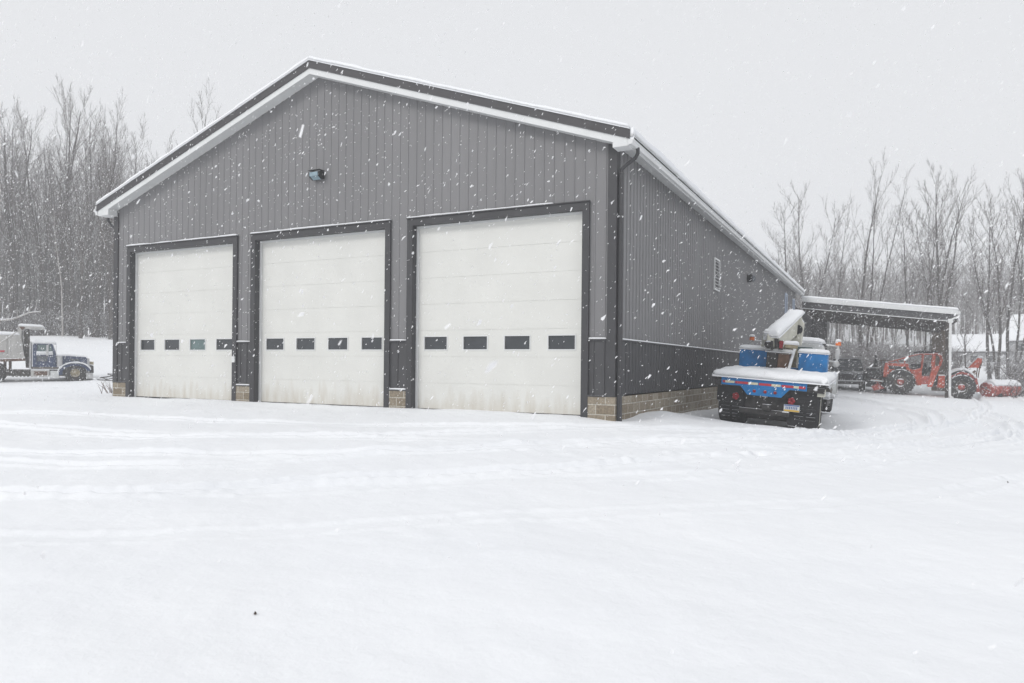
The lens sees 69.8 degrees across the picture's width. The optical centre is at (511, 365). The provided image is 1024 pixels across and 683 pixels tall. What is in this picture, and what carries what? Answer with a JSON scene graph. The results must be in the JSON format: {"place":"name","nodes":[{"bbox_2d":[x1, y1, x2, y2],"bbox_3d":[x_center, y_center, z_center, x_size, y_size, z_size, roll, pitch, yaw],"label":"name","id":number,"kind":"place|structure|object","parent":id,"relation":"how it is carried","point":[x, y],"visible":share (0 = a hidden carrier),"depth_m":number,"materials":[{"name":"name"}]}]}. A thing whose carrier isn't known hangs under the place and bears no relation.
{"place":"outdoors","nodes":[
{"label":"outdoors","id":0,"kind":"place"},
{"bbox_2d":[0,324,1023,682],"bbox_3d":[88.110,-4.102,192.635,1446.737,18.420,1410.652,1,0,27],"label":"ground","id":1,"kind":"structure","parent":0,"point":[754,574],"depth_m":5.94,"materials":[{"name":"white snow"}]},
{"bbox_2d":[0,206,9,301],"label":"bare tree","id":2,"kind":"object","parent":1,"relation":"on","point":[3,270],"visible":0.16,"depth_m":82.70,"materials":[{"name":"grey plant"}]},
{"bbox_2d":[0,111,19,239],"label":"bare tree","id":3,"kind":"object","parent":1,"relation":"on","point":[3,175],"visible":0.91,"depth_m":60.78,"materials":[{"name":"grey plant"}]},
{"bbox_2d":[0,104,24,326],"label":"bare tree","id":4,"kind":"object","parent":1,"relation":"on","point":[10,248],"visible":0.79,"depth_m":62.91,"materials":[{"name":"grey plant"}]},
{"bbox_2d":[0,205,24,314],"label":"bare tree","id":5,"kind":"object","parent":1,"relation":"on","point":[7,294],"visible":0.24,"depth_m":76.64,"materials":[{"name":"grey plant"}]},
{"bbox_2d":[0,101,28,299],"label":"bare tree","id":6,"kind":"object","parent":1,"relation":"on","point":[16,171],"visible":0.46,"depth_m":67.62,"materials":[{"name":"grey plant"}]},
{"bbox_2d":[0,154,32,313],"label":"bare tree","id":7,"kind":"object","parent":1,"relation":"on","point":[6,258],"visible":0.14,"depth_m":77.42,"materials":[{"name":"grey plant"}]},
{"bbox_2d":[6,166,27,313],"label":"bare tree","id":8,"kind":"object","parent":1,"relation":"on","point":[20,297],"visible":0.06,"depth_m":83.73,"materials":[{"name":"grey plant"}]},
{"bbox_2d":[2,151,31,316],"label":"bare tree","id":9,"kind":"object","parent":1,"relation":"on","point":[9,292],"visible":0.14,"depth_m":89.62,"materials":[{"name":"grey plant"}]},
{"bbox_2d":[0,299,39,320],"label":"fallen tree","id":10,"kind":"object","parent":1,"relation":"on","point":[8,319],"visible":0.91,"depth_m":59.80,"materials":[{"name":"white plant"}]},
{"bbox_2d":[0,135,46,322],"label":"bare tree","id":11,"kind":"object","parent":1,"relation":"on","point":[28,274],"visible":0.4,"depth_m":66.10,"materials":[{"name":"grey plant"}]},
{"bbox_2d":[1,133,47,319],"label":"bare tree","id":12,"kind":"object","parent":1,"relation":"on","point":[27,235],"visible":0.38,"depth_m":71.36,"materials":[{"name":"grey plant"}]},
{"bbox_2d":[0,103,50,331],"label":"bare tree","id":13,"kind":"object","parent":1,"relation":"on","point":[13,299],"visible":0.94,"depth_m":62.18,"materials":[{"name":"grey plant"}]},
{"bbox_2d":[0,97,55,281],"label":"bare tree","id":14,"kind":"object","parent":1,"relation":"on","point":[19,234],"visible":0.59,"depth_m":70.08,"materials":[{"name":"grey plant"}]},
{"bbox_2d":[17,203,38,309],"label":"bare tree","id":15,"kind":"object","parent":1,"relation":"on","point":[23,283],"visible":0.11,"depth_m":88.34,"materials":[{"name":"grey plant"}]},
{"bbox_2d":[8,128,51,304],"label":"bare tree","id":16,"kind":"object","parent":1,"relation":"on","point":[21,260],"visible":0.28,"depth_m":90.70,"materials":[{"name":"grey plant"}]},
{"bbox_2d":[10,157,57,314],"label":"bare tree","id":17,"kind":"object","parent":1,"relation":"on","point":[33,295],"visible":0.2,"depth_m":81.18,"materials":[{"name":"grey plant"}]},
{"bbox_2d":[0,114,70,334],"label":"bare tree","id":18,"kind":"object","parent":1,"relation":"on","point":[43,295],"visible":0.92,"depth_m":62.27,"materials":[{"name":"grey plant"}]},
{"bbox_2d":[28,214,42,312],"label":"bare tree","id":19,"kind":"object","parent":1,"relation":"on","point":[38,298],"visible":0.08,"depth_m":94.93,"materials":[{"name":"grey plant"}]},
{"bbox_2d":[28,146,60,310],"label":"bare tree","id":20,"kind":"object","parent":1,"relation":"on","point":[46,267],"visible":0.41,"depth_m":72.67,"materials":[{"name":"grey plant"}]},
{"bbox_2d":[29,152,59,310],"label":"bare tree","id":21,"kind":"object","parent":1,"relation":"on","point":[52,294],"visible":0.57,"depth_m":71.18,"materials":[{"name":"grey plant"}]},
{"bbox_2d":[0,324,93,380],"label":"dump truck","id":22,"kind":"object","parent":1,"relation":"on","point":[57,365],"visible":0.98,"depth_m":39.32,"materials":[{"name":"blue paint"}]},
{"bbox_2d":[33,132,63,303],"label":"bare tree","id":23,"kind":"object","parent":1,"relation":"on","point":[49,281],"visible":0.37,"depth_m":76.53,"materials":[{"name":"grey plant"}]},
{"bbox_2d":[22,166,75,314],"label":"bare tree","id":24,"kind":"object","parent":1,"relation":"on","point":[54,270],"visible":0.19,"depth_m":75.63,"materials":[{"name":"grey plant"}]},
{"bbox_2d":[23,128,74,309],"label":"bare tree","id":25,"kind":"object","parent":1,"relation":"on","point":[48,184],"visible":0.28,"depth_m":92.31,"materials":[{"name":"grey plant"}]},
{"bbox_2d":[0,306,108,337],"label":"undergrowth","id":26,"kind":"object","parent":1,"relation":"on","point":[103,321],"visible":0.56,"depth_m":61.78,"materials":[{"name":"grey plant"}]},
{"bbox_2d":[41,184,74,335],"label":"bare tree","id":27,"kind":"object","parent":1,"relation":"on","point":[61,294],"visible":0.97,"depth_m":58.75,"materials":[{"name":"grey plant"}]},
{"bbox_2d":[31,169,86,310],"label":"bare tree","id":28,"kind":"object","parent":1,"relation":"on","point":[72,239],"visible":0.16,"depth_m":79.93,"materials":[{"name":"grey plant"}]},
{"bbox_2d":[41,89,79,276],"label":"bare tree","id":29,"kind":"object","parent":1,"relation":"on","point":[62,166],"visible":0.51,"depth_m":71.57,"materials":[{"name":"grey plant"}]},
{"bbox_2d":[50,133,78,239],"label":"bare tree","id":30,"kind":"object","parent":1,"relation":"on","point":[66,175],"visible":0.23,"depth_m":80.02,"materials":[{"name":"grey plant"}]},
{"bbox_2d":[0,164,131,316],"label":"woods","id":31,"kind":"object","parent":1,"relation":"on","point":[37,281],"visible":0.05,"depth_m":95.00,"materials":[{"name":"plant"}]},
{"bbox_2d":[49,187,82,318],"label":"bare tree","id":32,"kind":"object","parent":1,"relation":"on","point":[63,287],"visible":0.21,"depth_m":66.64,"materials":[{"name":"grey plant"}]},
{"bbox_2d":[44,158,92,334],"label":"bare tree","id":33,"kind":"object","parent":1,"relation":"on","point":[72,284],"visible":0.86,"depth_m":62.51,"materials":[{"name":"grey plant"}]},
{"bbox_2d":[37,76,101,333],"bbox_3d":[-39.373,-13.781,65.016,5.362,23.079,4.522,1,1,-37],"label":"bare tree","id":34,"kind":"object","parent":1,"relation":"on","point":[57,297],"visible":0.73,"depth_m":64.86,"materials":[{"name":"grey plant"}]},
{"bbox_2d":[50,146,89,244],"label":"bare tree","id":35,"kind":"object","parent":1,"relation":"on","point":[70,186],"visible":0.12,"depth_m":100.71,"materials":[{"name":"grey plant"}]},
{"bbox_2d":[36,128,104,313],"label":"bare tree","id":36,"kind":"object","parent":1,"relation":"on","point":[78,286],"visible":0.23,"depth_m":79.79,"materials":[{"name":"grey plant"}]},
{"bbox_2d":[66,184,99,337],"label":"bare tree","id":37,"kind":"object","parent":1,"relation":"on","point":[81,302],"visible":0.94,"depth_m":59.12,"materials":[{"name":"grey plant"}]},
{"bbox_2d":[40,80,126,319],"bbox_3d":[-36.972,-13.327,63.425,6.558,22.295,5.116,1,0,-41],"label":"bare tree","id":38,"kind":"object","parent":1,"relation":"on","point":[67,285],"visible":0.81,"depth_m":63.34,"materials":[{"name":"grey plant"}]},
{"bbox_2d":[67,121,108,313],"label":"bare tree","id":39,"kind":"object","parent":1,"relation":"on","point":[92,267],"visible":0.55,"depth_m":68.21,"materials":[{"name":"grey plant"}]},
{"bbox_2d":[67,88,111,316],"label":"bare tree","id":40,"kind":"object","parent":1,"relation":"on","point":[88,272],"visible":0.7,"depth_m":66.55,"materials":[{"name":"grey plant"}]},
{"bbox_2d":[70,130,110,262],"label":"bare tree","id":41,"kind":"object","parent":1,"relation":"on","point":[93,170],"visible":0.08,"depth_m":99.26,"materials":[{"name":"grey plant"}]},
{"bbox_2d":[81,148,111,297],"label":"bare tree","id":42,"kind":"object","parent":1,"relation":"on","point":[98,223],"visible":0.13,"depth_m":85.93,"materials":[{"name":"grey plant"}]},
{"bbox_2d":[77,145,117,243],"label":"bare tree","id":43,"kind":"object","parent":1,"relation":"on","point":[93,179],"visible":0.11,"depth_m":89.27,"materials":[{"name":"grey plant"}]},
{"bbox_2d":[72,119,128,315],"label":"bare tree","id":44,"kind":"object","parent":1,"relation":"on","point":[96,263],"visible":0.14,"depth_m":79.76,"materials":[{"name":"grey plant"}]},
{"bbox_2d":[77,137,124,339],"bbox_3d":[-33.183,-10.286,60.010,3.393,16.930,4.023,0,0,9],"label":"bare tree","id":45,"kind":"object","parent":1,"relation":"on","point":[109,274],"visible":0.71,"depth_m":60.04,"materials":[{"name":"grey plant"}]},
{"bbox_2d":[97,373,111,380],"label":"broken branches","id":46,"kind":"object","parent":1,"relation":"on","point":[106,378],"visible":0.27,"depth_m":37.65,"materials":[{"name":"grey plant"}]},
{"bbox_2d":[81,137,127,335],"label":"bare tree","id":47,"kind":"object","parent":1,"relation":"on","point":[110,236],"visible":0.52,"depth_m":64.37,"materials":[{"name":"grey plant"}]},
{"bbox_2d":[92,151,116,272],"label":"bare tree","id":48,"kind":"object","parent":1,"relation":"on","point":[111,258],"visible":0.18,"depth_m":70.22,"materials":[{"name":"grey plant"}]},
{"bbox_2d":[97,381,112,393],"bbox_3d":[-14.099,0.756,25.463,1.007,0.504,0.453,1,0,18],"label":"dry weed","id":49,"kind":"object","parent":1,"relation":"on","point":[110,389],"visible":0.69,"depth_m":25.48,"materials":[{"name":"plant"}]},
{"bbox_2d":[88,162,122,329],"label":"bare tree","id":50,"kind":"object","parent":1,"relation":"on","point":[101,304],"visible":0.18,"depth_m":69.56,"materials":[{"name":"grey plant"}]},
{"bbox_2d":[76,116,135,337],"bbox_3d":[-33.866,-11.204,61.213,4.565,18.449,3.850,2,1,-27],"label":"bare tree","id":51,"kind":"object","parent":1,"relation":"on","point":[95,333],"visible":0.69,"depth_m":61.14,"materials":[{"name":"grey plant"}]},
{"bbox_2d":[92,86,129,316],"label":"bare tree","id":52,"kind":"object","parent":1,"relation":"on","point":[116,139],"visible":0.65,"depth_m":69.75,"materials":[{"name":"grey plant"}]},
{"bbox_2d":[94,135,130,282],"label":"bare tree","id":53,"kind":"object","parent":1,"relation":"on","point":[114,188],"visible":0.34,"depth_m":69.63,"materials":[{"name":"grey plant"}]},
{"bbox_2d":[91,125,133,312],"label":"bare tree","id":54,"kind":"object","parent":1,"relation":"on","point":[106,189],"visible":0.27,"depth_m":72.77,"materials":[{"name":"grey plant"}]},
{"bbox_2d":[117,114,147,179],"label":"bare tree","id":55,"kind":"object","parent":1,"relation":"on","point":[143,134],"visible":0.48,"depth_m":73.22,"materials":[{"name":"grey plant"}]},
{"bbox_2d":[129,144,149,174],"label":"bare tree","id":56,"kind":"object","parent":1,"relation":"on","point":[136,158],"visible":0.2,"depth_m":81.36,"materials":[{"name":"grey plant"}]},
{"bbox_2d":[146,133,173,162],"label":"bare tree","id":57,"kind":"object","parent":1,"relation":"on","point":[169,147],"visible":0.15,"depth_m":75.65,"materials":[{"name":"grey plant"}]},
{"bbox_2d":[173,77,221,144],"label":"bare tree","id":58,"kind":"object","parent":1,"relation":"on","point":[201,117],"visible":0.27,"depth_m":84.29,"materials":[{"name":"grey plant"}]},
{"bbox_2d":[95,56,804,420],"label":"workshop building","id":59,"kind":"structure","parent":1,"relation":"on","point":[607,284],"depth_m":17.51,"materials":[{"name":"grey metal"}]},
{"bbox_2d":[136,246,232,399],"bbox_3d":[-9.101,-1.139,20.480,4.180,4.226,0.062,1,0,27],"label":"overhead door","id":60,"kind":"structure","parent":59,"relation":"in","point":[166,269],"depth_m":20.45,"materials":[{"name":"white metal"}]},
{"bbox_2d":[308,169,323,180],"bbox_3d":[-4.786,-4.653,17.956,0.374,0.223,0.200,1,0,27],"label":"wall floodlight","id":61,"kind":"object","parent":59,"relation":"attached to","point":[318,174],"depth_m":17.91,"materials":[{"name":"black metal"}]},
{"bbox_2d":[261,232,384,406],"bbox_3d":[-4.708,-1.096,18.234,4.180,4.226,0.062,1,0,27],"label":"overhead door","id":62,"kind":"structure","parent":59,"relation":"in","point":[364,308],"depth_m":18.18,"materials":[{"name":"white metal"}]},
{"bbox_2d":[418,214,581,415],"bbox_3d":[-0.336,-1.054,15.998,4.180,4.226,0.062,1,0,27],"label":"overhead door","id":63,"kind":"structure","parent":59,"relation":"in","point":[527,240],"depth_m":15.91,"materials":[{"name":"white metal"}]},
{"bbox_2d":[747,274,755,281],"bbox_3d":[9.183,-3.347,28.142,0.300,0.312,0.350,1,0,27],"label":"wall light","id":64,"kind":"object","parent":59,"relation":"attached to","point":[750,277],"visible":0.98,"depth_m":28.05,"materials":[{"name":"black metal"}]},
{"bbox_2d":[785,293,787,312],"bbox_3d":[14.437,-3.096,38.691,0.055,1.400,0.760,1,0,27],"label":"window frame","id":65,"kind":"structure","parent":59,"relation":"in","point":[786,298],"depth_m":38.96,"materials":[{"name":"white plastic"}]},
{"bbox_2d":[792,298,794,309],"bbox_3d":[16.030,-3.080,41.807,0.055,1.400,0.760,1,0,27],"label":"window frame","id":66,"kind":"structure","parent":59,"relation":"in","point":[793,301],"depth_m":41.48,"materials":[{"name":"white plastic"}]},
{"bbox_2d":[712,309,841,428],"bbox_3d":[7.498,-0.060,20.089,2.630,2.944,7.230,5,3,26],"label":"crane truck","id":67,"kind":"object","parent":1,"relation":"on","point":[786,405],"visible":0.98,"depth_m":17.44,"materials":[{"name":"metal"}]},
{"bbox_2d":[763,232,798,304],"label":"bare tree","id":68,"kind":"object","parent":1,"relation":"on","point":[778,259],"visible":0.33,"depth_m":88.38,"materials":[{"name":"grey plant"}]},
{"bbox_2d":[762,195,813,308],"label":"bare tree","id":69,"kind":"object","parent":1,"relation":"on","point":[786,268],"visible":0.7,"depth_m":72.09,"materials":[{"name":"grey plant"}]},
{"bbox_2d":[775,180,852,318],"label":"bare tree","id":70,"kind":"object","parent":1,"relation":"on","point":[807,262],"visible":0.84,"depth_m":76.50,"materials":[{"name":"grey plant"}]},
{"bbox_2d":[823,208,861,340],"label":"bare tree","id":71,"kind":"object","parent":1,"relation":"on","point":[842,283],"visible":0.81,"depth_m":83.94,"materials":[{"name":"grey plant"}]},
{"bbox_2d":[829,358,863,390],"bbox_3d":[21.445,0.532,46.967,1.972,2.048,5.226,1,0,27],"label":"dark pickup","id":72,"kind":"object","parent":1,"relation":"on","point":[844,367],"visible":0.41,"depth_m":45.30,"materials":[{"name":"metal"}]},
{"bbox_2d":[851,295,869,343],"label":"bare tree","id":73,"kind":"object","parent":1,"relation":"on","point":[861,328],"visible":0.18,"depth_m":80.97,"materials":[{"name":"grey plant"}]},
{"bbox_2d":[850,297,870,345],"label":"bare tree","id":74,"kind":"object","parent":1,"relation":"on","point":[862,332],"visible":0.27,"depth_m":76.78,"materials":[{"name":"grey plant"}]},
{"bbox_2d":[871,327,881,344],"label":"bare tree","id":75,"kind":"object","parent":1,"relation":"on","point":[875,335],"visible":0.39,"depth_m":89.44,"materials":[{"name":"grey plant"}]},
{"bbox_2d":[796,296,960,397],"bbox_3d":[22.408,-0.957,45.638,8.600,6.178,10.352,1,0,27],"label":"lean to shed","id":76,"kind":"object","parent":1,"relation":"on","point":[906,313],"visible":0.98,"depth_m":42.17,"materials":[{"name":"grey metal"}]},
{"bbox_2d":[863,354,894,391],"bbox_3d":[22.800,0.459,45.827,2.150,2.372,3.154,1,0,27],"label":"old tractor","id":77,"kind":"object","parent":1,"relation":"on","point":[874,371],"visible":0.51,"depth_m":44.87,"materials":[{"name":"metal"}]},
{"bbox_2d":[842,147,917,362],"bbox_3d":[30.337,-8.344,61.451,5.830,18.612,4.948,1,0,-34],"label":"bare tree","id":78,"kind":"object","parent":1,"relation":"on","point":[875,269],"visible":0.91,"depth_m":61.40,"materials":[{"name":"grey plant"}]},
{"bbox_2d":[888,329,903,346],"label":"bare tree","id":79,"kind":"object","parent":1,"relation":"on","point":[895,332],"visible":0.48,"depth_m":87.82,"materials":[{"name":"grey plant"}]},
{"bbox_2d":[771,251,1023,348],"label":"hillside woods","id":80,"kind":"object","parent":1,"relation":"on","point":[890,296],"visible":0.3,"depth_m":120.70,"materials":[{"name":"plant"}]},
{"bbox_2d":[888,203,926,353],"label":"bare tree","id":81,"kind":"object","parent":1,"relation":"on","point":[907,302],"visible":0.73,"depth_m":66.12,"materials":[{"name":"grey plant"}]},
{"bbox_2d":[870,350,982,398],"bbox_3d":[24.327,0.450,43.292,5.638,2.762,2.370,5,2,27],"label":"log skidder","id":82,"kind":"object","parent":1,"relation":"on","point":[969,388],"visible":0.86,"depth_m":42.70,"materials":[{"name":"red paint"}]},
{"bbox_2d":[829,336,1023,387],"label":"thicket","id":83,"kind":"object","parent":1,"relation":"on","point":[886,354],"visible":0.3,"depth_m":57.67,"materials":[{"name":"grey plant"}]},
{"bbox_2d":[902,159,959,369],"bbox_3d":[34.713,-7.598,59.877,4.366,18.443,4.807,-7,-2,41],"label":"bare tree","id":84,"kind":"object","parent":1,"relation":"on","point":[936,244],"visible":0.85,"depth_m":59.63,"materials":[{"name":"grey plant"}]},
{"bbox_2d":[906,165,979,375],"bbox_3d":[35.195,-7.400,60.095,5.536,17.715,5.424,1,1,-42],"label":"bare tree","id":85,"kind":"object","parent":1,"relation":"on","point":[935,277],"visible":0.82,"depth_m":59.71,"materials":[{"name":"grey plant"}]},
{"bbox_2d":[901,176,986,332],"bbox_3d":[37.543,-7.513,64.417,6.281,18.001,6.457,1,0,-11],"label":"bare tree","id":86,"kind":"object","parent":1,"relation":"on","point":[947,301],"visible":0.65,"depth_m":63.83,"materials":[{"name":"grey plant"}]},
{"bbox_2d":[926,327,1005,365],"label":"house","id":87,"kind":"structure","parent":1,"relation":"on","point":[974,342],"depth_m":95.54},
{"bbox_2d":[969,355,978,362],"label":"window","id":88,"kind":"structure","parent":87,"relation":"in","point":[973,356],"depth_m":95.10,"materials":[{"name":"white"}]},
{"bbox_2d":[952,295,982,372],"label":"bare tree","id":89,"kind":"object","parent":1,"relation":"on","point":[964,346],"visible":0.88,"depth_m":51.85,"materials":[{"name":"grey plant"}]},
{"bbox_2d":[948,192,1023,379],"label":"bare tree","id":90,"kind":"object","parent":1,"relation":"on","point":[998,308],"visible":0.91,"depth_m":56.47,"materials":[{"name":"grey plant"}]},
{"bbox_2d":[960,185,1011,378],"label":"bare tree","id":91,"kind":"object","parent":1,"relation":"on","point":[988,312],"visible":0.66,"depth_m":65.97,"materials":[{"name":"grey plant"}]},
{"bbox_2d":[983,365,993,378],"bbox_3d":[41.585,0.733,63.976,0.887,1.617,0.857,1,0,-8],"label":"shrub","id":92,"kind":"object","parent":1,"relation":"on","point":[987,368],"visible":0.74,"depth_m":63.95,"materials":[{"name":"grey plant"}]},
{"bbox_2d":[979,379,1020,396],"bbox_3d":[28.782,1.351,43.228,2.600,1.069,0.940,1,0,-21],"label":"red drum roller","id":93,"kind":"object","parent":1,"relation":"on","point":[998,384],"visible":0.84,"depth_m":42.77,"materials":[{"name":"paint"}]},
{"bbox_2d":[984,167,1023,376],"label":"bare tree","id":94,"kind":"object","parent":1,"relation":"on","point":[1008,315],"visible":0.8,"depth_m":59.54,"materials":[{"name":"grey plant"}]},
{"bbox_2d":[988,377,1023,397],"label":"edge bush","id":95,"kind":"object","parent":1,"relation":"on","point":[1021,391],"visible":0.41,"depth_m":42.94,"materials":[{"name":"grey plant"}]},
{"bbox_2d":[994,198,1023,314],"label":"bare tree","id":96,"kind":"object","parent":1,"relation":"on","point":[1020,279],"visible":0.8,"depth_m":59.74,"materials":[{"name":"grey plant"}]},
{"bbox_2d":[999,171,1023,290],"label":"bare tree","id":97,"kind":"object","parent":1,"relation":"on","point":[1017,218],"visible":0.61,"depth_m":63.61,"materials":[{"name":"grey plant"}]},
{"bbox_2d":[1003,314,1023,354],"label":"house","id":98,"kind":"structure","parent":1,"relation":"on","point":[1012,324],"depth_m":99.67,"materials":[{"name":"white"}]},
{"bbox_2d":[1018,343,1023,351],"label":"window","id":99,"kind":"structure","parent":98,"relation":"in","point":[1020,344],"depth_m":98.62,"materials":[{"name":"white"}]},
{"bbox_2d":[0,0,1023,673],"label":"snowfall","id":100,"kind":"object","parent":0,"point":[490,366],"visible":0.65,"depth_m":15.15,"materials":[{"name":"white"}]},
{"bbox_2d":[0,0,1023,329],"label":"sky","id":101,"kind":"structure","parent":0,"point":[535,39],"materials":[{"name":"white"}]}
]}

